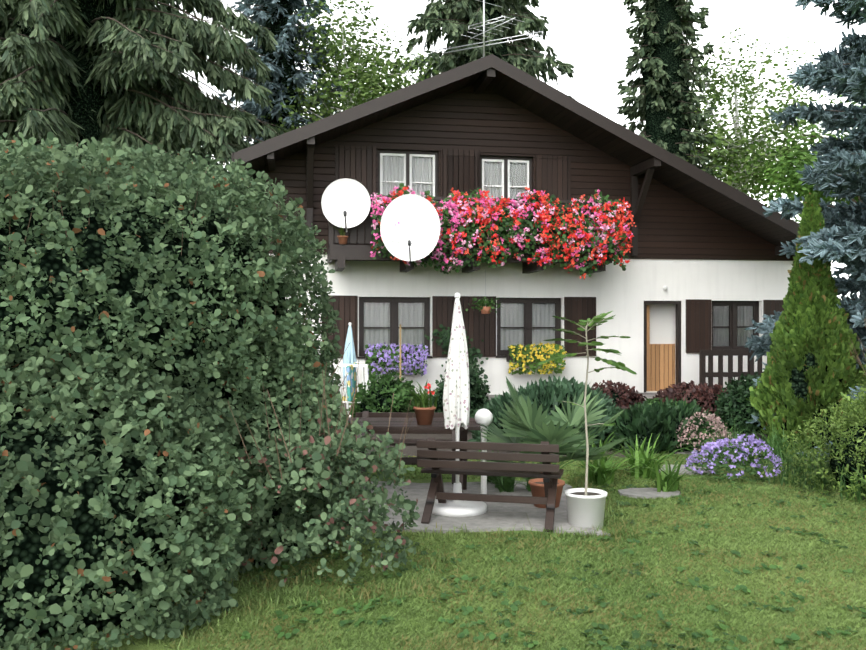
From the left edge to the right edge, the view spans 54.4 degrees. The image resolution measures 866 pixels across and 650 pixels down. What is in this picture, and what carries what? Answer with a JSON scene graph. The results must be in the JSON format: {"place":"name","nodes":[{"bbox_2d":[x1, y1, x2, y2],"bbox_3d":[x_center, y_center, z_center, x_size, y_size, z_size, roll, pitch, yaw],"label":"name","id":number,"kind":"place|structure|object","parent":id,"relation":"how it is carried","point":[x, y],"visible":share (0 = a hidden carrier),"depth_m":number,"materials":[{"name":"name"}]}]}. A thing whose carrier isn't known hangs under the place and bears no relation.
{"place":"outdoors","nodes":[
{"label":"outdoors","id":0,"kind":"place"},
{"bbox_2d":[343,326,356,385],"bbox_3d":[-1.471,0.547,15.002,0.276,1.069,0.280,0,0,2],"label":"closed parasol","id":1,"kind":"object","parent":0,"point":[349,356],"visible":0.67,"depth_m":14.94,"materials":[{"name":"blue fabric"}]},
{"bbox_2d":[359,381,410,411],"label":"shrub","id":2,"kind":"object","parent":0,"point":[381,402],"visible":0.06,"depth_m":13.81,"materials":[{"name":"green plant"}]},
{"bbox_2d":[365,342,429,375],"bbox_3d":[-0.712,0.685,16.652,1.290,0.682,0.310,0,0,-10],"label":"petunia box","id":3,"kind":"object","parent":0,"point":[404,348],"depth_m":16.62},
{"bbox_2d":[40,432,865,649],"bbox_3d":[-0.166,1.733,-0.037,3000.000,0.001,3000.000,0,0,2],"label":"lawn","id":4,"kind":"structure","parent":0,"point":[141,643],"depth_m":5.80,"materials":[{"name":"green plant"}]},
{"bbox_2d":[0,391,185,648],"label":"hedge","id":5,"kind":"object","parent":4,"relation":"on","point":[85,525],"visible":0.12,"depth_m":4.64,"materials":[{"name":"green plant"}]},
{"bbox_2d":[0,341,255,649],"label":"hedge","id":6,"kind":"object","parent":4,"relation":"on","point":[210,549],"visible":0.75,"depth_m":4.63,"materials":[{"name":"green plant"}]},
{"bbox_2d":[0,0,289,238],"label":"fir","id":7,"kind":"object","parent":4,"relation":"on","point":[169,129],"depth_m":17.12,"materials":[{"name":"green plant"}]},
{"bbox_2d":[11,0,133,189],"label":"trunk","id":8,"kind":"object","parent":7,"relation":"attached to","point":[90,100],"visible":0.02,"depth_m":17.62,"materials":[{"name":"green plant"}]},
{"bbox_2d":[0,132,342,576],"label":"smoke bush","id":9,"kind":"object","parent":4,"relation":"on","point":[44,172],"visible":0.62,"depth_m":5.62,"materials":[{"name":"green plant"}]},
{"bbox_2d":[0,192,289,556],"bbox_3d":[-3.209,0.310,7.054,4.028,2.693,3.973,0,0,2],"label":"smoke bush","id":10,"kind":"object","parent":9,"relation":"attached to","point":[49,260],"visible":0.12,"depth_m":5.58,"materials":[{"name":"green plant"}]},
{"bbox_2d":[3,143,291,325],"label":"hedge branches","id":11,"kind":"object","parent":9,"relation":"attached to","point":[116,213],"visible":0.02,"depth_m":5.86,"materials":[{"name":"brown"}]},
{"bbox_2d":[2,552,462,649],"bbox_3d":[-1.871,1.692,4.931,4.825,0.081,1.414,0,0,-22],"label":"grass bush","id":12,"kind":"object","parent":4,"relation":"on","point":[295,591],"visible":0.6,"depth_m":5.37,"materials":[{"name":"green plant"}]},
{"bbox_2d":[187,311,360,573],"bbox_3d":[-1.670,0.760,6.695,2.238,1.938,1.991,0,0,2],"label":"smoke bush","id":13,"kind":"object","parent":4,"relation":"on","point":[310,497],"visible":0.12,"depth_m":6.13,"materials":[{"name":"green plant"}]},
{"bbox_2d":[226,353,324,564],"bbox_3d":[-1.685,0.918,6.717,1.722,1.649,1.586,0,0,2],"label":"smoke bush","id":14,"kind":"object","parent":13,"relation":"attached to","point":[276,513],"visible":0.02,"depth_m":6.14,"materials":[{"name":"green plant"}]},
{"bbox_2d":[201,279,349,394],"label":"branches","id":15,"kind":"object","parent":13,"relation":"on","point":[306,338],"visible":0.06,"depth_m":6.61,"materials":[{"name":"brown plant"}]},
{"bbox_2d":[205,0,351,243],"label":"blue spruce","id":16,"kind":"object","parent":4,"relation":"on","point":[260,17],"depth_m":26.91,"materials":[{"name":"blue plant"}]},
{"bbox_2d":[253,0,298,243],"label":"trunk","id":17,"kind":"object","parent":16,"relation":"attached to","point":[282,20],"visible":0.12,"depth_m":27.12,"materials":[{"name":"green plant"}]},
{"bbox_2d":[233,412,419,586],"bbox_3d":[-0.819,1.169,5.983,1.405,1.070,1.304,0,0,-31],"label":"bush","id":18,"kind":"object","parent":4,"relation":"on","point":[317,454],"visible":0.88,"depth_m":5.71,"materials":[{"name":"green plant"}]},
{"bbox_2d":[228,361,417,479],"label":"shrub stems","id":19,"kind":"object","parent":18,"relation":"on","point":[320,422],"visible":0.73,"depth_m":5.82,"materials":[{"name":"brown"}]},
{"bbox_2d":[261,0,439,132],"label":"birch","id":20,"kind":"object","parent":4,"relation":"on","point":[373,81],"depth_m":26.20,"materials":[{"name":"green plant"}]},
{"bbox_2d":[391,0,574,99],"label":"spruce","id":21,"kind":"object","parent":4,"relation":"on","point":[456,32],"depth_m":29.74,"materials":[{"name":"green plant"}]},
{"bbox_2d":[459,0,508,63],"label":"trunk","id":22,"kind":"object","parent":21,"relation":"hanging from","point":[497,14],"visible":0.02,"depth_m":30.18,"materials":[{"name":"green plant"}]},
{"bbox_2d":[330,464,643,540],"bbox_3d":[1.041,1.686,7.788,2.324,0.095,4.562,0,0,42],"label":"grass edging","id":23,"kind":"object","parent":4,"relation":"on","point":[578,481],"depth_m":6.92,"materials":[{"name":"green plant"}]},
{"bbox_2d":[241,459,865,649],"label":"lawn weeds","id":24,"kind":"object","parent":4,"relation":"on","point":[246,635],"visible":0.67,"depth_m":5.17,"materials":[{"name":"green plant"}]},
{"bbox_2d":[563,432,731,491],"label":"ferns","id":25,"kind":"object","parent":4,"relation":"on","point":[641,464],"visible":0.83,"depth_m":9.20,"materials":[{"name":"green plant"}]},
{"bbox_2d":[642,394,657,399],"bbox_3d":[6.070,1.703,17.302,4.100,0.460,1.540,0,0,-10],"label":"doorstep","id":26,"kind":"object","parent":4,"relation":"on","point":[648,396],"depth_m":17.34,"materials":[{"name":"grey concrete"}]},
{"bbox_2d":[633,397,689,412],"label":"mixed shrub","id":27,"kind":"object","parent":4,"relation":"on","point":[651,401],"visible":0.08,"depth_m":13.29,"materials":[{"name":"green plant"}]},
{"bbox_2d":[618,437,718,498],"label":"stepping stones","id":28,"kind":"object","parent":4,"relation":"on","point":[642,492],"visible":0.23,"depth_m":8.66,"materials":[{"name":"grey stone"}]},
{"bbox_2d":[614,0,724,175],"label":"narrow spruce","id":29,"kind":"object","parent":4,"relation":"on","point":[685,13],"depth_m":28.19,"materials":[{"name":"green plant"}]},
{"bbox_2d":[642,0,690,161],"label":"trunk","id":30,"kind":"object","parent":29,"relation":"attached to","point":[667,13],"visible":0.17,"depth_m":28.20,"materials":[{"name":"green plant"}]},
{"bbox_2d":[686,28,848,206],"bbox_3d":[11.093,-4.378,30.731,6.902,12.642,7.745,0,0,2],"label":"birch","id":31,"kind":"object","parent":4,"relation":"on","point":[717,96],"depth_m":29.42,"materials":[{"name":"green plant"}]},
{"bbox_2d":[701,421,865,504],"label":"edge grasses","id":32,"kind":"object","parent":4,"relation":"on","point":[774,444],"visible":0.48,"depth_m":9.17,"materials":[{"name":"green plant"}]},
{"bbox_2d":[746,192,865,453],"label":"thuja","id":33,"kind":"object","parent":4,"relation":"on","point":[810,285],"visible":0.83,"depth_m":11.04,"materials":[{"name":"green plant"}]},
{"bbox_2d":[752,93,864,223],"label":"tree","id":34,"kind":"object","parent":4,"relation":"on","point":[800,190],"depth_m":26.69,"materials":[{"name":"green plant"}]},
{"bbox_2d":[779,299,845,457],"bbox_3d":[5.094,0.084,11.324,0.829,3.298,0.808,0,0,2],"label":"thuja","id":35,"kind":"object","parent":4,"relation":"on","point":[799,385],"visible":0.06,"depth_m":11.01,"materials":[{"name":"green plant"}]},
{"bbox_3d":[1.529,-0.967,22.114,11.260,5.400,8.450,0,0,-10],"label":"house","id":36,"kind":"object","parent":4,"relation":"on","visible":0},
{"bbox_2d":[424,324,488,379],"bbox_3d":[0.473,0.769,17.072,1.335,1.623,0.180,0,0,-10],"label":"climbing shrub","id":37,"kind":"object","parent":36,"relation":"attached to","point":[445,336],"depth_m":17.06,"materials":[{"name":"green plant"}]},
{"bbox_2d":[327,195,618,273],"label":"balcony","id":38,"kind":"structure","parent":36,"relation":"attached to","point":[340,255],"depth_m":16.11,"materials":[{"name":"brown wood"}]},
{"bbox_2d":[328,223,347,235],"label":"potted plant","id":39,"kind":"object","parent":38,"relation":"on","point":[341,231],"visible":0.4,"depth_m":15.74,"materials":[{"name":"plant"}]},
{"bbox_2d":[338,236,347,244],"bbox_3d":[-1.690,-1.592,15.811,0.204,0.150,0.204,0,0,2],"label":"balcony pot","id":40,"kind":"object","parent":38,"relation":"on","point":[342,240],"visible":0.96,"depth_m":15.74,"materials":[{"name":"orange ceramic"}]},
{"bbox_2d":[321,178,370,227],"bbox_3d":[-1.612,-2.257,15.634,0.908,0.930,0.166,0,0,2],"label":"satellite dish","id":41,"kind":"object","parent":38,"relation":"attached to","point":[351,197],"visible":0.94,"depth_m":15.66,"materials":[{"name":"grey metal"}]},
{"bbox_2d":[383,239,437,260],"bbox_3d":[-0.467,-1.554,15.193,0.787,0.793,0.805,0,0,38],"label":"satellite dish arm","id":42,"kind":"object","parent":38,"relation":"attached to","point":[410,247],"visible":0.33,"depth_m":15.01},
{"bbox_2d":[380,194,439,260],"bbox_3d":[-0.410,-1.767,15.310,1.093,1.232,0.181,0,0,2],"label":"satellite dish","id":43,"kind":"object","parent":42,"relation":"attached to","point":[416,217],"visible":0.96,"depth_m":15.33,"materials":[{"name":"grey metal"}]},
{"bbox_2d":[466,296,502,312],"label":"hanging plant","id":44,"kind":"object","parent":38,"relation":"hanging from","point":[482,303],"visible":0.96,"depth_m":16.39,"materials":[{"name":"green plant"}]},
{"bbox_2d":[370,183,633,276],"bbox_3d":[1.363,-1.799,15.955,5.074,1.728,0.559,0,0,-10],"label":"geranium","id":45,"kind":"object","parent":38,"relation":"attached to","point":[507,221],"depth_m":16.02,"materials":[{"name":"plant"}]},
{"bbox_2d":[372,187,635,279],"bbox_3d":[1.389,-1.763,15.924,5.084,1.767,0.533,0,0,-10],"label":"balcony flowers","id":46,"kind":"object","parent":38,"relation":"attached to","point":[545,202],"visible":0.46,"depth_m":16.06,"materials":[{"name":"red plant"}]},
{"bbox_2d":[232,54,799,255],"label":"roof timbers","id":47,"kind":"object","parent":36,"relation":"on","point":[490,64],"visible":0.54,"depth_m":16.20,"materials":[{"name":"brown wood"}]},
{"bbox_2d":[443,0,542,70],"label":"tv aerial","id":48,"kind":"object","parent":47,"relation":"on","point":[484,31],"visible":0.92,"depth_m":16.20,"materials":[{"name":"grey metal"}]},
{"bbox_2d":[241,70,796,255],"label":"roof soffit","id":49,"kind":"structure","parent":47,"relation":"attached to","point":[552,112],"depth_m":17.03,"materials":[{"name":"brown wood"}]},
{"bbox_2d":[322,145,783,357],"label":"shutters","id":50,"kind":"object","parent":36,"relation":"attached to","point":[460,170],"visible":0.58,"depth_m":17.21,"materials":[{"name":"brown wood"}]},
{"bbox_2d":[357,150,758,358],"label":"dark window frames","id":51,"kind":"structure","parent":36,"relation":"attached to","point":[527,327],"depth_m":17.43,"materials":[{"name":"brown wood"}]},
{"bbox_2d":[382,156,525,202],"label":"curtains","id":52,"kind":"object","parent":51,"relation":"attached to","point":[396,166],"depth_m":17.26,"materials":[{"name":"white fabric"}]},
{"bbox_2d":[365,354,560,362],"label":"window boxes","id":53,"kind":"object","parent":51,"relation":"attached to","point":[508,357],"depth_m":17.08,"materials":[{"name":"brown wood"}]},
{"bbox_2d":[508,342,566,374],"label":"flowers","id":54,"kind":"object","parent":51,"relation":"attached to","point":[534,369],"depth_m":17.11,"materials":[{"name":"yellow plant"}]},
{"bbox_2d":[364,156,750,348],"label":"window curtains","id":55,"kind":"object","parent":51,"relation":"in","point":[504,305],"visible":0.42,"depth_m":17.44,"materials":[{"name":"white fabric"}]},
{"bbox_2d":[364,302,752,350],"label":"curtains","id":56,"kind":"object","parent":51,"relation":"attached to","point":[380,317],"depth_m":17.61,"materials":[{"name":"white fabric"}]},
{"bbox_2d":[646,305,674,390],"bbox_3d":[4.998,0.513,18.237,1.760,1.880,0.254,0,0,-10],"label":"door","id":57,"kind":"structure","parent":36,"relation":"attached to","point":[660,366],"depth_m":18.31,"materials":[{"name":"wood"}]},
{"bbox_2d":[646,304,674,343],"bbox_3d":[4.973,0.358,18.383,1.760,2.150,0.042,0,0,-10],"label":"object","id":58,"kind":"structure","parent":36,"relation":"attached to","point":[662,323],"depth_m":18.37,"materials":[{"name":"white glass"}]},
{"bbox_2d":[443,299,469,429],"bbox_3d":[0.215,0.357,7.734,0.249,1.189,0.248,0,0,2],"label":"closed parasol","id":59,"kind":"object","parent":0,"point":[456,400],"visible":1,"depth_m":7.67,"materials":[{"name":"white fabric"}]},
{"bbox_2d":[435,374,482,413],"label":"round shrub","id":60,"kind":"object","parent":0,"point":[474,400],"visible":0.12,"depth_m":13.53,"materials":[{"name":"green plant"}]},
{"bbox_2d":[337,481,609,536],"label":"patio","id":61,"kind":"structure","parent":0,"point":[496,515],"depth_m":7.53,"materials":[{"name":"grey concrete"}]},
{"bbox_2d":[355,411,455,483],"bbox_3d":[-0.263,1.345,9.297,1.250,0.740,0.582,0,0,2],"label":"garden bench","id":62,"kind":"object","parent":61,"relation":"on","point":[409,442],"visible":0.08,"depth_m":9.50,"materials":[{"name":"brown wood"}]},
{"bbox_2d":[348,417,480,492],"bbox_3d":[-0.287,1.341,8.419,1.500,0.747,0.772,0,0,2],"label":"garden table","id":63,"kind":"object","parent":61,"relation":"on","point":[395,424],"visible":0.21,"depth_m":8.27,"materials":[{"name":"brown wood"}]},
{"bbox_2d":[403,379,441,424],"bbox_3d":[-0.090,0.745,8.170,0.390,0.445,0.439,0,0,-30],"label":"table pot","id":64,"kind":"object","parent":63,"relation":"on","point":[422,397],"depth_m":8.16,"materials":[{"name":"orange ceramic"}]},
{"bbox_2d":[424,383,434,394],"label":"flower","id":65,"kind":"object","parent":64,"relation":"in","point":[428,385],"visible":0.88,"depth_m":8.20,"materials":[{"name":"red plant"}]},
{"bbox_2d":[432,293,486,516],"bbox_3d":[0.225,0.703,7.735,0.540,2.000,0.540,0,0,2],"label":"parasol stand","id":66,"kind":"object","parent":61,"relation":"on","point":[454,508],"visible":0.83,"depth_m":7.58,"materials":[{"name":"white plastic"}]},
{"bbox_2d":[475,409,492,493],"bbox_3d":[0.500,1.278,8.298,0.180,0.910,0.180,0,0,2],"label":"globe lamp","id":67,"kind":"object","parent":61,"relation":"on","point":[484,417],"visible":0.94,"depth_m":8.26,"materials":[{"name":"white plastic"}]},
{"bbox_2d":[416,438,563,531],"bbox_3d":[0.510,1.345,7.366,1.220,0.740,0.582,0,0,14],"label":"garden bench","id":68,"kind":"object","parent":61,"relation":"on","point":[548,472],"visible":0.98,"depth_m":7.20,"materials":[{"name":"brown wood"}]},
{"bbox_2d":[466,450,576,491],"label":"ferns","id":69,"kind":"object","parent":61,"relation":"on","point":[503,483],"visible":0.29,"depth_m":8.62,"materials":[{"name":"green plant"}]},
{"bbox_2d":[528,478,564,507],"bbox_3d":[1.071,1.603,7.932,0.344,0.260,0.344,0,0,2],"label":"flower pot","id":70,"kind":"object","parent":61,"relation":"on","point":[537,490],"visible":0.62,"depth_m":7.84,"materials":[{"name":"ceramic"}]},
{"bbox_2d":[565,488,606,529],"bbox_3d":[1.312,1.583,7.225,0.364,0.300,0.364,0,0,2],"label":"white tub","id":71,"kind":"object","parent":61,"relation":"on","point":[585,511],"visible":0.92,"depth_m":7.09,"materials":[{"name":"plastic"}]},
{"bbox_2d":[570,492,601,495],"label":"potting soil","id":72,"kind":"structure","parent":71,"relation":"in","point":[588,493],"depth_m":7.30,"materials":[{"name":"brown soil"}]},
{"bbox_2d":[538,311,636,494],"bbox_3d":[1.304,0.669,7.175,0.813,1.588,0.679,0,0,2],"label":"young tree","id":73,"kind":"object","parent":72,"relation":"on","point":[617,365],"depth_m":7.22,"materials":[{"name":"green plant"}]},
{"bbox_2d":[485,269,485,306],"bbox_3d":[1.026,-0.722,16.424,0.006,0.730,0.006,0,0,-9],"label":"hanging pot cord","id":74,"kind":"object","parent":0,"point":[485,284],"visible":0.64,"depth_m":16.42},
{"bbox_2d":[481,307,490,313],"bbox_3d":[1.026,-0.287,16.424,0.220,0.140,0.214,0,0,-10],"label":"hanging pot","id":75,"kind":"object","parent":74,"relation":"hanging from","point":[487,310],"visible":0.92,"depth_m":16.34,"materials":[{"name":"orange ceramic"}]},
{"bbox_2d":[340,392,656,406],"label":"house plinth","id":76,"kind":"structure","parent":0,"point":[644,393],"depth_m":17.36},
{"bbox_2d":[155,0,865,299],"label":"sky","id":77,"kind":"structure","parent":0,"point":[591,36],"materials":[{"name":"white"}]},
{"bbox_2d":[269,253,792,395],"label":"stucco house walls","id":78,"kind":"structure","parent":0,"point":[623,296],"depth_m":17.71,"materials":[{"name":"white paint"}]},
{"bbox_2d":[265,84,793,260],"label":"wooden house walls","id":79,"kind":"structure","parent":78,"relation":"on","point":[673,224],"depth_m":17.40,"materials":[{"name":"brown wood"}]},
{"bbox_2d":[380,153,528,199],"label":"window frames","id":80,"kind":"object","parent":79,"relation":"in","point":[483,161],"depth_m":17.21,"materials":[{"name":"white wood"}]},
{"bbox_2d":[644,301,680,391],"bbox_3d":[4.882,0.458,18.023,0.860,1.950,0.120,0,0,-10],"label":"door frame","id":81,"kind":"object","parent":78,"relation":"in","point":[678,341],"visible":0.69,"depth_m":18.03,"materials":[{"name":"brown wood"}]},
{"bbox_2d":[480,377,626,462],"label":"fan palm fronds","id":82,"kind":"object","parent":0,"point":[523,421],"visible":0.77,"depth_m":7.82,"materials":[{"name":"green plant"}]},
{"bbox_2d":[521,426,594,468],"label":"palm leaves","id":83,"kind":"object","parent":82,"relation":"attached to","point":[561,463],"visible":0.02,"depth_m":7.84,"materials":[{"name":"green plant"}]},
{"bbox_2d":[501,393,606,438],"bbox_3d":[1.747,1.316,12.212,1.861,0.681,1.386,0,0,2],"label":"shrub","id":84,"kind":"object","parent":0,"point":[540,402],"visible":0.02,"depth_m":11.89,"materials":[{"name":"green plant"}]},
{"bbox_2d":[335,414,865,501],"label":"planting bed soil","id":85,"kind":"structure","parent":0,"point":[410,450],"depth_m":12.83,"materials":[{"name":"brown soil"}]},
{"bbox_2d":[335,364,368,414],"bbox_3d":[-1.286,1.176,14.262,0.580,1.056,0.614,0,0,14],"label":"garden chair","id":86,"kind":"object","parent":85,"relation":"on","point":[357,366],"visible":0.33,"depth_m":14.00,"materials":[{"name":"white plastic"}]},
{"bbox_2d":[342,362,358,400],"bbox_3d":[-1.310,0.949,14.162,0.460,0.648,0.761,0,0,14],"label":"towel","id":87,"kind":"object","parent":86,"relation":"on","point":[351,382],"visible":0.54,"depth_m":13.89,"materials":[{"name":"fabric"}]},
{"bbox_2d":[349,371,419,416],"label":"shrub","id":88,"kind":"object","parent":85,"relation":"on","point":[405,396],"visible":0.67,"depth_m":13.88,"materials":[{"name":"green plant"}]},
{"bbox_2d":[400,324,400,380],"bbox_3d":[-0.622,0.858,16.093,0.035,1.750,0.040,0,0,2],"label":"garden stake","id":89,"kind":"object","parent":85,"relation":"on","point":[400,351],"visible":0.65,"depth_m":16.07,"materials":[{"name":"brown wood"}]},
{"bbox_2d":[429,360,490,417],"bbox_3d":[0.411,1.127,13.724,1.112,1.103,1.083,0,0,2],"label":"round shrub","id":90,"kind":"object","parent":85,"relation":"on","point":[483,392],"visible":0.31,"depth_m":13.56,"materials":[{"name":"green plant"}]},
{"bbox_2d":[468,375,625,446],"bbox_3d":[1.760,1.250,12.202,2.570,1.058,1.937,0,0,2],"label":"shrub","id":91,"kind":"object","parent":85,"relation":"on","point":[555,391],"visible":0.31,"depth_m":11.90,"materials":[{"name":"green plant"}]},
{"bbox_2d":[591,380,645,409],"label":"purple shrub","id":92,"kind":"object","parent":85,"relation":"on","point":[623,388],"visible":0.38,"depth_m":14.44,"materials":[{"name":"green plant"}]},
{"bbox_2d":[594,396,713,453],"bbox_3d":[3.058,1.390,11.790,1.726,0.836,1.359,0,0,2],"label":"shrub","id":93,"kind":"object","parent":85,"relation":"on","point":[645,412],"visible":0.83,"depth_m":11.39,"materials":[{"name":"green plant"}]},
{"bbox_2d":[650,380,727,418],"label":"purple shrub","id":94,"kind":"object","parent":85,"relation":"on","point":[691,387],"visible":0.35,"depth_m":13.46,"materials":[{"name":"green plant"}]},
{"bbox_2d":[673,408,732,454],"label":"flowering shrub","id":95,"kind":"object","parent":85,"relation":"on","point":[717,425],"depth_m":11.12,"materials":[{"name":"pink plant"}]},
{"bbox_2d":[684,434,781,482],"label":"asters","id":96,"kind":"object","parent":85,"relation":"on","point":[720,443],"depth_m":9.33,"materials":[{"name":"purple plant"}]},
{"bbox_2d":[714,372,777,435],"bbox_3d":[4.804,1.166,12.540,1.153,0.948,1.102,0,0,2],"label":"green shrub","id":97,"kind":"object","parent":85,"relation":"on","point":[722,408],"visible":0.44,"depth_m":12.36,"materials":[{"name":"green plant"}]},
{"bbox_2d":[744,0,865,461],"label":"blue spruce","id":98,"kind":"object","parent":85,"relation":"on","point":[834,75],"depth_m":11.90,"materials":[{"name":"teal plant"}]},
{"bbox_2d":[779,385,865,500],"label":"broom shrub","id":99,"kind":"object","parent":85,"relation":"on","point":[849,413],"visible":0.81,"depth_m":8.58,"materials":[{"name":"green plant"}]},
{"bbox_2d":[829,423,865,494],"bbox_3d":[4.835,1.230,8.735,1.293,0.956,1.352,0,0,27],"label":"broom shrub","id":100,"kind":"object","parent":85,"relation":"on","point":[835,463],"visible":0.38,"depth_m":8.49,"materials":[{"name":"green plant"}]},
{"bbox_2d":[830,353,865,467],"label":"shrub","id":101,"kind":"object","parent":85,"relation":"on","point":[858,386],"visible":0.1,"depth_m":9.76,"materials":[{"name":"green plant"}]},
{"bbox_2d":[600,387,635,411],"bbox_3d":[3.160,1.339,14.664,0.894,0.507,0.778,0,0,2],"label":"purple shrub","id":102,"kind":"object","parent":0,"point":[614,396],"visible":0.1,"depth_m":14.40,"materials":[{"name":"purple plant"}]},
{"bbox_2d":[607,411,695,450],"bbox_3d":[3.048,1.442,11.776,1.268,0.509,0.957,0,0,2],"label":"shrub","id":103,"kind":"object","parent":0,"point":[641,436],"visible":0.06,"depth_m":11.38,"materials":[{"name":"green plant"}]},
{"bbox_2d":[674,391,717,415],"bbox_3d":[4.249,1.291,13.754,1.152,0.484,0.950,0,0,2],"label":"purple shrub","id":104,"kind":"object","parent":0,"point":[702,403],"depth_m":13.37,"materials":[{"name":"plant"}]},
{"bbox_2d":[699,350,767,388],"bbox_3d":[6.532,1.123,17.794,2.225,1.220,0.745,0,0,-10],"label":"terrace rail","id":105,"kind":"object","parent":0,"point":[710,374],"visible":0.33,"depth_m":17.35,"materials":[{"name":"brown wood"}]},
{"bbox_2d":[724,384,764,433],"bbox_3d":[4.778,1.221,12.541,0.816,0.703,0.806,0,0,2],"label":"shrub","id":106,"kind":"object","parent":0,"point":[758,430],"visible":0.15,"depth_m":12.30,"materials":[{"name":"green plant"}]},
{"bbox_2d":[849,317,865,374],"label":"tall wispy stalks","id":107,"kind":"object","parent":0,"point":[856,352],"visible":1,"depth_m":9.93,"materials":[{"name":"green plant"}]}
]}

